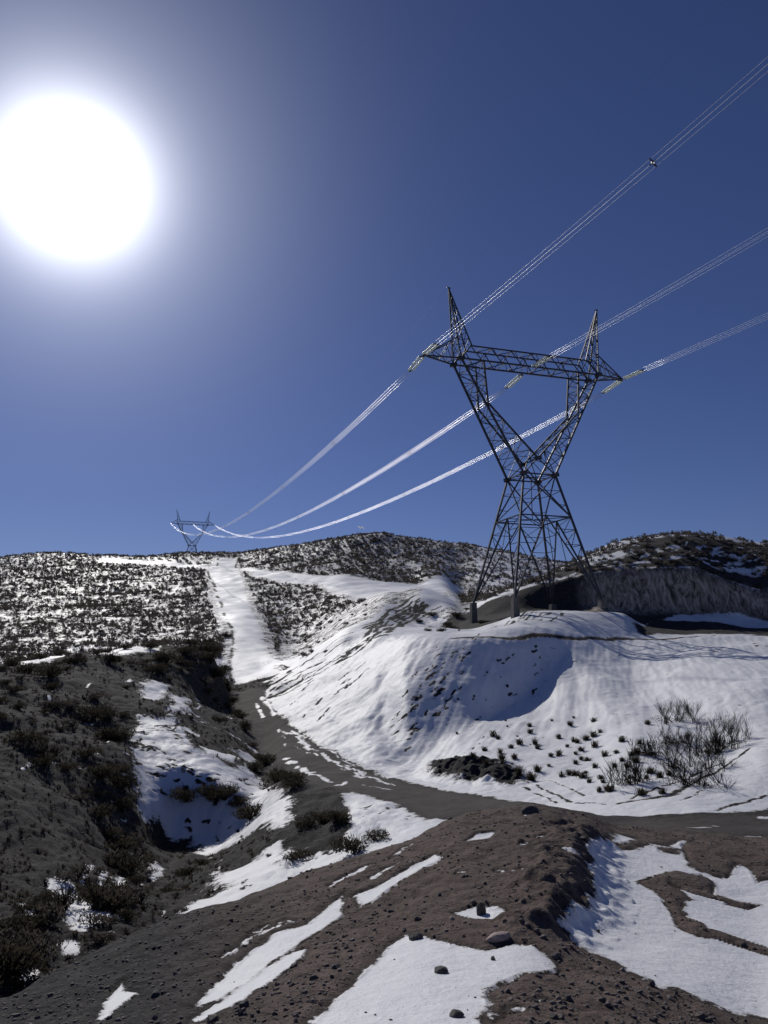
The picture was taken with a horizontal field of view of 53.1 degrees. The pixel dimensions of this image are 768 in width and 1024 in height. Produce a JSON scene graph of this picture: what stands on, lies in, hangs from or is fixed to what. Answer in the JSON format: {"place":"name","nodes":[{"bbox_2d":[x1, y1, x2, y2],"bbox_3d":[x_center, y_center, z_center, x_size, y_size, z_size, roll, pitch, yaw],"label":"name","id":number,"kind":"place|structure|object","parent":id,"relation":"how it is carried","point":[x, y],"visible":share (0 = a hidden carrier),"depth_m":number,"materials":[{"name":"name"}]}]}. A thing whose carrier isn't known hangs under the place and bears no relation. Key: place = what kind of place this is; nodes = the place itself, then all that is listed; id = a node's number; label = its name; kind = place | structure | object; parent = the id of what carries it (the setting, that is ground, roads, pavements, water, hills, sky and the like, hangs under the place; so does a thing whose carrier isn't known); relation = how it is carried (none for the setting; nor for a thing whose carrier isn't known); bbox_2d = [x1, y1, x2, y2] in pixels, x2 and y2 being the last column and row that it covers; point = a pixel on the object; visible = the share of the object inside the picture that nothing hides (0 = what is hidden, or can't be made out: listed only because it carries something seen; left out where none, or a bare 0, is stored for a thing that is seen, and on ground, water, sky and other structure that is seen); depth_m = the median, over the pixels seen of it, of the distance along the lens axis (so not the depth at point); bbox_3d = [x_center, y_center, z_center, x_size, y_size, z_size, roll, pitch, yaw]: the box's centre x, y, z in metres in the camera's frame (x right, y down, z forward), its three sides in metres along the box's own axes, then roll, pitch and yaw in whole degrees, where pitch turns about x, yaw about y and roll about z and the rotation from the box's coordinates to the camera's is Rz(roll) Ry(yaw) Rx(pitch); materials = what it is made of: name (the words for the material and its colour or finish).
{"place":"outdoors","nodes":[
{"label":"outdoors","id":0,"kind":"place"},
{"bbox_2d":[0,575,767,997],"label":"hillside","id":1,"kind":"structure","parent":0,"point":[386,687],"depth_m":51.86,"materials":[{"name":"snow"}]},
{"bbox_2d":[3,657,24,665],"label":"shrub","id":2,"kind":"object","parent":1,"relation":"on","point":[11,662],"visible":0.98,"depth_m":67.84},
{"bbox_2d":[0,683,28,692],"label":"shrub","id":3,"kind":"object","parent":1,"relation":"on","point":[15,689],"visible":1,"depth_m":51.65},
{"bbox_2d":[0,923,37,949],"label":"shrub","id":4,"kind":"object","parent":1,"relation":"on","point":[17,936],"visible":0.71,"depth_m":18.84,"materials":[{"name":"green plant"}]},
{"bbox_2d":[0,935,41,975],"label":"shrub","id":5,"kind":"object","parent":1,"relation":"on","point":[36,953],"visible":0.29,"depth_m":17.48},
{"bbox_2d":[0,913,42,936],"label":"shrub","id":6,"kind":"object","parent":1,"relation":"on","point":[10,922],"visible":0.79,"depth_m":19.74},
{"bbox_2d":[0,932,49,989],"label":"shrub","id":7,"kind":"object","parent":1,"relation":"on","point":[6,953],"visible":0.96,"depth_m":16.99,"materials":[{"name":"plant"}]},
{"bbox_2d":[10,661,39,673],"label":"shrub","id":8,"kind":"object","parent":1,"relation":"on","point":[21,668],"visible":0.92,"depth_m":60.49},
{"bbox_2d":[11,900,43,910],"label":"shrub","id":9,"kind":"object","parent":1,"relation":"on","point":[28,906],"visible":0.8,"depth_m":21.73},
{"bbox_2d":[6,723,50,743],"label":"shrub","id":10,"kind":"object","parent":1,"relation":"on","point":[24,735],"visible":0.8,"depth_m":40.57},
{"bbox_2d":[14,735,48,750],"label":"shrub","id":11,"kind":"object","parent":1,"relation":"on","point":[29,746],"visible":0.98,"depth_m":39.65,"materials":[{"name":"green plant"}]},
{"bbox_2d":[15,910,48,929],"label":"shrub","id":12,"kind":"object","parent":1,"relation":"on","point":[35,919],"visible":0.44,"depth_m":20.36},
{"bbox_2d":[15,926,68,959],"bbox_3d":[-8.376,10.532,18.763,1.131,0.626,1.287,-1,-13,-33],"label":"shrub","id":13,"kind":"object","parent":1,"relation":"on","point":[45,945],"visible":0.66,"depth_m":18.70,"materials":[{"name":"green plant"}]},
{"bbox_2d":[28,750,59,767],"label":"shrub","id":14,"kind":"object","parent":1,"relation":"on","point":[40,759],"visible":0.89,"depth_m":38.40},
{"bbox_2d":[23,897,67,928],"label":"shrub","id":15,"kind":"object","parent":1,"relation":"on","point":[52,915],"visible":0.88,"depth_m":20.92,"materials":[{"name":"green plant"}]},
{"bbox_2d":[30,659,64,677],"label":"shrub","id":16,"kind":"object","parent":1,"relation":"on","point":[51,670],"visible":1,"depth_m":58.38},
{"bbox_2d":[40,680,60,689],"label":"shrub","id":17,"kind":"object","parent":1,"relation":"on","point":[50,685],"visible":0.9,"depth_m":55.27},
{"bbox_2d":[45,742,64,756],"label":"shrub","id":18,"kind":"object","parent":1,"relation":"on","point":[56,749],"visible":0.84,"depth_m":40.83,"materials":[{"name":"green plant"}]},
{"bbox_2d":[40,699,70,708],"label":"shrub","id":19,"kind":"object","parent":1,"relation":"on","point":[65,704],"visible":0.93,"depth_m":50.26,"materials":[{"name":"green plant"}]},
{"bbox_2d":[25,881,86,913],"bbox_3d":[-9.683,11.326,22.417,1.816,0.817,2.199,-4,-12,3],"label":"shrub","id":20,"kind":"object","parent":1,"relation":"on","point":[63,899],"visible":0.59,"depth_m":22.60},
{"bbox_2d":[56,761,75,770],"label":"shrub","id":21,"kind":"object","parent":1,"relation":"on","point":[66,767],"visible":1,"depth_m":39.20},
{"bbox_2d":[54,871,80,882],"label":"shrub","id":22,"kind":"object","parent":1,"relation":"on","point":[67,878],"visible":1,"depth_m":25.52,"materials":[{"name":"green plant"}]},
{"bbox_2d":[62,697,83,710],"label":"shrub","id":23,"kind":"object","parent":1,"relation":"on","point":[74,703],"visible":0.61,"depth_m":51.50,"materials":[{"name":"green plant"}]},
{"bbox_2d":[62,653,87,662],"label":"shrub","id":24,"kind":"object","parent":1,"relation":"on","point":[78,658],"visible":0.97,"depth_m":68.94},
{"bbox_2d":[69,862,95,876],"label":"shrub","id":25,"kind":"object","parent":1,"relation":"on","point":[79,870],"visible":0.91,"depth_m":26.74,"materials":[{"name":"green plant"}]},
{"bbox_2d":[71,744,101,757],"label":"shrub","id":26,"kind":"object","parent":1,"relation":"on","point":[85,753],"visible":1,"depth_m":42.08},
{"bbox_2d":[74,910,110,925],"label":"shrub","id":27,"kind":"object","parent":1,"relation":"on","point":[96,918],"visible":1,"depth_m":21.39,"materials":[{"name":"green plant"}]},
{"bbox_2d":[73,700,112,718],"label":"shrub","id":28,"kind":"object","parent":1,"relation":"on","point":[88,710],"visible":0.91,"depth_m":51.50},
{"bbox_2d":[81,689,111,700],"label":"shrub","id":29,"kind":"object","parent":1,"relation":"on","point":[98,695],"visible":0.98,"depth_m":55.96,"materials":[{"name":"green plant"}]},
{"bbox_2d":[77,876,115,895],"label":"shrub","id":30,"kind":"object","parent":1,"relation":"on","point":[103,883],"visible":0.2,"depth_m":25.80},
{"bbox_2d":[85,929,109,944],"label":"shrub","id":31,"kind":"object","parent":1,"relation":"on","point":[98,938],"visible":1,"depth_m":19.84,"materials":[{"name":"green plant"}]},
{"bbox_2d":[87,803,114,817],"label":"shrub","id":32,"kind":"object","parent":1,"relation":"on","point":[104,811],"visible":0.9,"depth_m":36.18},
{"bbox_2d":[80,758,123,779],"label":"shrub","id":33,"kind":"object","parent":1,"relation":"on","point":[101,773],"visible":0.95,"depth_m":40.18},
{"bbox_2d":[72,875,132,912],"bbox_3d":[-8.608,11.655,23.344,2.065,1.020,1.380,6,-8,3],"label":"shrub","id":34,"kind":"object","parent":1,"relation":"on","point":[95,895],"visible":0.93,"depth_m":23.22,"materials":[{"name":"plant"}]},
{"bbox_2d":[94,726,120,739],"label":"shrub","id":35,"kind":"object","parent":1,"relation":"on","point":[99,732],"visible":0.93,"depth_m":48.28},
{"bbox_2d":[97,704,119,717],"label":"shrub","id":36,"kind":"object","parent":1,"relation":"on","point":[113,711],"visible":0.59,"depth_m":52.68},
{"bbox_2d":[99,650,124,663],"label":"shrub","id":37,"kind":"object","parent":1,"relation":"on","point":[110,657],"visible":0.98,"depth_m":71.48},
{"bbox_2d":[100,824,123,836],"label":"shrub","id":38,"kind":"object","parent":1,"relation":"on","point":[113,831],"visible":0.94,"depth_m":35.07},
{"bbox_2d":[102,847,128,861],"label":"shrub","id":39,"kind":"object","parent":1,"relation":"on","point":[107,855],"visible":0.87,"depth_m":31.52,"materials":[{"name":"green plant"}]},
{"bbox_2d":[103,875,134,892],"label":"shrub","id":40,"kind":"object","parent":1,"relation":"on","point":[114,885],"visible":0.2,"depth_m":25.34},
{"bbox_2d":[99,891,139,907],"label":"shrub","id":41,"kind":"object","parent":1,"relation":"on","point":[127,898],"visible":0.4,"depth_m":23.40,"materials":[{"name":"green plant"}]},
{"bbox_2d":[103,725,138,740],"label":"shrub","id":42,"kind":"object","parent":1,"relation":"on","point":[124,731],"visible":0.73,"depth_m":48.91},
{"bbox_2d":[109,789,135,812],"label":"shrub","id":43,"kind":"object","parent":1,"relation":"on","point":[121,804],"visible":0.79,"depth_m":38.79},
{"bbox_2d":[108,766,141,788],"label":"shrub","id":44,"kind":"object","parent":1,"relation":"on","point":[123,780],"visible":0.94,"depth_m":41.01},
{"bbox_2d":[106,829,144,853],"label":"shrub","id":45,"kind":"object","parent":1,"relation":"on","point":[120,842],"visible":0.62,"depth_m":34.48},
{"bbox_2d":[116,903,141,921],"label":"shrub","id":46,"kind":"object","parent":1,"relation":"on","point":[127,916],"visible":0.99,"depth_m":22.41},
{"bbox_2d":[105,843,154,878],"bbox_3d":[-10.338,14.241,31.439,1.984,1.132,1.935,5,-11,-26],"label":"shrub","id":47,"kind":"object","parent":1,"relation":"on","point":[130,863],"visible":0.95,"depth_m":31.32,"materials":[{"name":"plant"}]},
{"bbox_2d":[125,873,146,883],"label":"shrub","id":48,"kind":"object","parent":1,"relation":"on","point":[137,878],"visible":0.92,"depth_m":27.44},
{"bbox_2d":[0,644,277,995],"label":"gully scrub","id":49,"kind":"object","parent":1,"relation":"on","point":[46,880],"visible":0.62,"depth_m":35.75,"materials":[{"name":"plant"}]},
{"bbox_2d":[126,884,156,902],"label":"shrub","id":50,"kind":"object","parent":1,"relation":"on","point":[142,893],"visible":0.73,"depth_m":24.75,"materials":[{"name":"green plant"}]},
{"bbox_2d":[141,662,169,672],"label":"shrub","id":51,"kind":"object","parent":1,"relation":"on","point":[154,668],"visible":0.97,"depth_m":72.14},
{"bbox_2d":[149,648,182,663],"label":"shrub","id":52,"kind":"object","parent":1,"relation":"on","point":[167,657],"visible":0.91,"depth_m":77.08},
{"bbox_2d":[167,783,200,803],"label":"shrub","id":53,"kind":"object","parent":1,"relation":"on","point":[184,795],"visible":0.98,"depth_m":44.08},
{"bbox_2d":[169,643,199,654],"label":"shrub","id":54,"kind":"object","parent":1,"relation":"on","point":[185,650],"visible":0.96,"depth_m":82.44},
{"bbox_2d":[174,864,198,876],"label":"shrub","id":55,"kind":"object","parent":1,"relation":"on","point":[185,871],"visible":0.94,"depth_m":31.90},
{"bbox_2d":[182,637,200,645],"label":"shrub","id":56,"kind":"object","parent":1,"relation":"on","point":[193,641],"visible":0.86,"depth_m":87.08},
{"bbox_2d":[194,638,223,652],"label":"shrub","id":57,"kind":"object","parent":1,"relation":"on","point":[212,646],"visible":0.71,"depth_m":88.20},
{"bbox_2d":[198,648,219,663],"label":"shrub","id":58,"kind":"object","parent":1,"relation":"on","point":[209,657],"visible":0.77,"depth_m":84.03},
{"bbox_2d":[194,777,225,797],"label":"shrub","id":59,"kind":"object","parent":1,"relation":"on","point":[208,788],"visible":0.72,"depth_m":44.16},
{"bbox_2d":[205,785,223,802],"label":"shrub","id":60,"kind":"object","parent":1,"relation":"on","point":[210,798],"visible":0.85,"depth_m":43.50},
{"bbox_2d":[209,667,228,677],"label":"shrub","id":61,"kind":"object","parent":1,"relation":"on","point":[217,672],"visible":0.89,"depth_m":82.26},
{"bbox_2d":[210,782,239,798],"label":"shrub","id":62,"kind":"object","parent":1,"relation":"on","point":[226,790],"visible":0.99,"depth_m":43.50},
{"bbox_2d":[225,794,250,807],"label":"shrub","id":63,"kind":"object","parent":1,"relation":"on","point":[238,800],"visible":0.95,"depth_m":42.89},
{"bbox_2d":[238,719,253,730],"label":"shrub","id":64,"kind":"object","parent":1,"relation":"on","point":[245,725],"visible":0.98,"depth_m":65.58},
{"bbox_2d":[231,798,266,819],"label":"shrub","id":65,"kind":"object","parent":1,"relation":"on","point":[246,812],"visible":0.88,"depth_m":40.66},
{"bbox_2d":[247,760,263,770],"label":"shrub","id":66,"kind":"object","parent":1,"relation":"on","point":[255,766],"visible":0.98,"depth_m":50.97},
{"bbox_2d":[252,753,276,765],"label":"shrub","id":67,"kind":"object","parent":1,"relation":"on","point":[267,759],"visible":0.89,"depth_m":53.09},
{"bbox_2d":[266,764,291,781],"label":"shrub","id":68,"kind":"object","parent":1,"relation":"on","point":[276,772],"visible":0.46,"depth_m":46.85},
{"bbox_2d":[276,770,307,780],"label":"shrub","id":69,"kind":"object","parent":1,"relation":"on","point":[290,775],"visible":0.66,"depth_m":42.84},
{"bbox_2d":[279,777,310,788],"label":"shrub","id":70,"kind":"object","parent":1,"relation":"on","point":[290,782],"visible":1,"depth_m":40.44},
{"bbox_2d":[282,848,314,860],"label":"shrub","id":71,"kind":"object","parent":1,"relation":"on","point":[297,854],"visible":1,"depth_m":27.15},
{"bbox_2d":[294,811,320,829],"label":"shrub","id":72,"kind":"object","parent":1,"relation":"on","point":[308,823],"visible":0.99,"depth_m":30.54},
{"bbox_2d":[303,808,340,822],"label":"shrub","id":73,"kind":"object","parent":1,"relation":"on","point":[321,819],"visible":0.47,"depth_m":31.34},
{"bbox_2d":[321,805,351,823],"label":"shrub","id":74,"kind":"object","parent":1,"relation":"on","point":[343,818],"visible":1,"depth_m":29.89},
{"bbox_2d":[327,832,373,854],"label":"shrub","id":75,"kind":"object","parent":1,"relation":"on","point":[340,843],"visible":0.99,"depth_m":26.01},
{"bbox_2d":[361,828,389,841],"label":"shrub","id":76,"kind":"object","parent":1,"relation":"on","point":[373,835],"visible":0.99,"depth_m":27.17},
{"bbox_2d":[423,287,622,623],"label":"transmission tower","id":77,"kind":"structure","parent":1,"relation":"on","point":[515,608],"depth_m":102.64,"materials":[{"name":"metal"}]},
{"bbox_2d":[408,355,424,371],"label":"insulator set","id":78,"kind":"object","parent":77,"relation":"attached to","point":[415,362],"visible":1,"depth_m":102.11,"materials":[{"name":"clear glass"}]},
{"bbox_2d":[422,343,438,354],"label":"insulator set","id":79,"kind":"object","parent":77,"relation":"attached to","point":[430,347],"visible":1,"depth_m":97.34,"materials":[{"name":"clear glass"}]},
{"bbox_2d":[436,59,767,342],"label":"conductor bundle","id":80,"kind":"object","parent":79,"relation":"attached to","point":[653,163],"visible":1,"depth_m":57.27,"materials":[{"name":"metal"}]},
{"bbox_2d":[531,356,551,366],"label":"insulator set","id":81,"kind":"object","parent":77,"relation":"attached to","point":[541,361],"visible":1,"depth_m":100.74,"materials":[{"name":"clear glass"}]},
{"bbox_2d":[551,228,767,356],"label":"conductor bundle","id":82,"kind":"object","parent":81,"relation":"attached to","point":[667,289],"visible":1,"depth_m":77.00,"materials":[{"name":"metal"}]},
{"bbox_2d":[602,380,622,393],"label":"insulator set","id":83,"kind":"object","parent":77,"relation":"attached to","point":[612,386],"visible":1,"depth_m":111.31,"materials":[{"name":"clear glass"}]},
{"bbox_2d":[622,369,644,378],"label":"insulator set","id":84,"kind":"object","parent":77,"relation":"attached to","point":[633,374],"visible":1,"depth_m":106.55,"materials":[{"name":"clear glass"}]},
{"bbox_2d":[643,313,766,369],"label":"conductor bundle","id":85,"kind":"object","parent":84,"relation":"attached to","point":[707,341],"visible":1,"depth_m":92.86,"materials":[{"name":"metal"}]},
{"bbox_2d":[596,746,657,789],"bbox_3d":[9.865,10.350,31.339,1.895,1.643,2.656,-25,-27,68],"label":"bare bush","id":86,"kind":"object","parent":1,"relation":"on","point":[634,770],"visible":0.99,"depth_m":31.22,"materials":[{"name":"plant"}]},
{"bbox_2d":[626,737,668,759],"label":"bare bush","id":87,"kind":"object","parent":1,"relation":"on","point":[651,752],"visible":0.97,"depth_m":36.97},
{"bbox_2d":[648,724,694,750],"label":"bare bush","id":88,"kind":"object","parent":1,"relation":"on","point":[672,740],"visible":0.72,"depth_m":39.01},
{"bbox_2d":[583,567,767,619],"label":"cut bank","id":89,"kind":"structure","parent":1,"relation":"on","point":[683,590],"depth_m":108.62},
{"bbox_2d":[650,695,707,724],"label":"bare bush","id":90,"kind":"object","parent":1,"relation":"on","point":[677,718],"visible":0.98,"depth_m":45.47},
{"bbox_2d":[646,728,737,774],"bbox_3d":[13.413,10.426,33.870,3.795,1.877,5.232,1,-10,-3],"label":"bare bush","id":91,"kind":"object","parent":1,"relation":"on","point":[708,752],"visible":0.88,"depth_m":33.39,"materials":[{"name":"plant"}]},
{"bbox_2d":[656,753,738,788],"bbox_3d":[12.423,10.200,30.480,2.864,1.310,4.169,8,-13,-39],"label":"bare bush","id":92,"kind":"object","parent":1,"relation":"on","point":[683,778],"visible":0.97,"depth_m":30.03,"materials":[{"name":"plant"}]},
{"bbox_2d":[684,727,729,755],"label":"bare bush","id":93,"kind":"object","parent":1,"relation":"on","point":[717,743],"visible":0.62,"depth_m":36.55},
{"bbox_2d":[692,708,752,749],"bbox_3d":[16.525,10.440,37.233,3.032,2.042,4.408,-6,-12,31],"label":"bare bush","id":94,"kind":"object","parent":1,"relation":"on","point":[730,731],"visible":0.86,"depth_m":37.05,"materials":[{"name":"plant"}]},
{"bbox_2d":[0,803,767,1023],"bbox_3d":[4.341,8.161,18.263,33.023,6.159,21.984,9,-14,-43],"label":"ground","id":95,"kind":"structure","parent":0,"point":[615,904],"depth_m":11.13,"materials":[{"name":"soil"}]},
{"bbox_2d":[409,931,422,940],"bbox_3d":[0.413,5.603,10.124,0.186,0.129,0.171,-1,-4,-30],"label":"rock","id":96,"kind":"object","parent":95,"relation":"on","point":[416,935],"visible":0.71,"depth_m":10.08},
{"bbox_2d":[434,965,447,973],"bbox_3d":[0.617,5.016,8.403,0.146,0.104,0.226,5,-13,-17],"label":"rock","id":97,"kind":"object","parent":95,"relation":"on","point":[440,969],"visible":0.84,"depth_m":8.34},
{"bbox_2d":[449,1009,463,1017],"bbox_3d":[0.639,4.436,6.767,0.134,0.089,0.097,-9,-9,26],"label":"rock","id":98,"kind":"object","parent":95,"relation":"on","point":[454,1013],"visible":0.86,"depth_m":6.75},
{"bbox_2d":[476,902,485,915],"bbox_3d":[1.394,5.695,11.012,0.140,0.213,0.142,-2,-7,3],"label":"rock","id":99,"kind":"object","parent":95,"relation":"on","point":[480,908],"visible":0.98,"depth_m":10.97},
{"bbox_2d":[486,931,510,941],"bbox_3d":[1.432,5.313,9.599,0.333,0.115,0.204,-3,-11,-15],"label":"rock","id":100,"kind":"object","parent":95,"relation":"on","point":[501,936],"visible":1,"depth_m":9.54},
{"bbox_2d":[521,806,538,814],"bbox_3d":[3.450,7.039,18.041,0.424,0.285,0.343,6,-9,-27],"label":"rock","id":101,"kind":"object","parent":95,"relation":"on","point":[527,810],"visible":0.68,"depth_m":17.96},
{"bbox_2d":[0,533,767,612],"bbox_3d":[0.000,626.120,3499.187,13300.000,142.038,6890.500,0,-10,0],"label":"hills","id":102,"kind":"structure","parent":0,"point":[227,581],"depth_m":294.90,"materials":[{"name":"snow"}]},
{"bbox_2d":[171,511,213,550],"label":"transmission tower","id":103,"kind":"structure","parent":102,"relation":"on","point":[178,523],"depth_m":539.30,"materials":[{"name":"metal"}]},
{"bbox_2d":[170,370,407,534],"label":"conductor bundle","id":104,"kind":"object","parent":103,"relation":"hanging from","point":[319,453],"visible":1,"depth_m":145.81,"materials":[{"name":"metal"}]},
{"bbox_2d":[195,387,505,537],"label":"conductor bundle","id":105,"kind":"object","parent":103,"relation":"hanging from","point":[388,464],"visible":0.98,"depth_m":149.24,"materials":[{"name":"metal"}]},
{"bbox_2d":[216,392,601,537],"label":"conductor bundle","id":106,"kind":"object","parent":103,"relation":"hanging from","point":[450,472],"visible":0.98,"depth_m":161.37,"materials":[{"name":"metal"}]},
{"bbox_2d":[0,531,567,661],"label":"hillside scrub","id":107,"kind":"object","parent":102,"relation":"on","point":[154,614],"visible":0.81,"depth_m":283.11,"materials":[{"name":"brown plant"}]},
{"bbox_2d":[482,530,767,600],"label":"hill brush","id":108,"kind":"object","parent":102,"relation":"on","point":[537,579],"visible":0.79,"depth_m":122.72,"materials":[{"name":"brown plant"}]},
{"bbox_2d":[0,0,767,561],"label":"sky","id":109,"kind":"structure","parent":0,"point":[219,219],"materials":[{"name":"blue"}]},
{"bbox_2d":[233,688,767,836],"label":"dirt road","id":110,"kind":"structure","parent":0,"point":[273,732],"depth_m":39.15,"materials":[{"name":"soil"}]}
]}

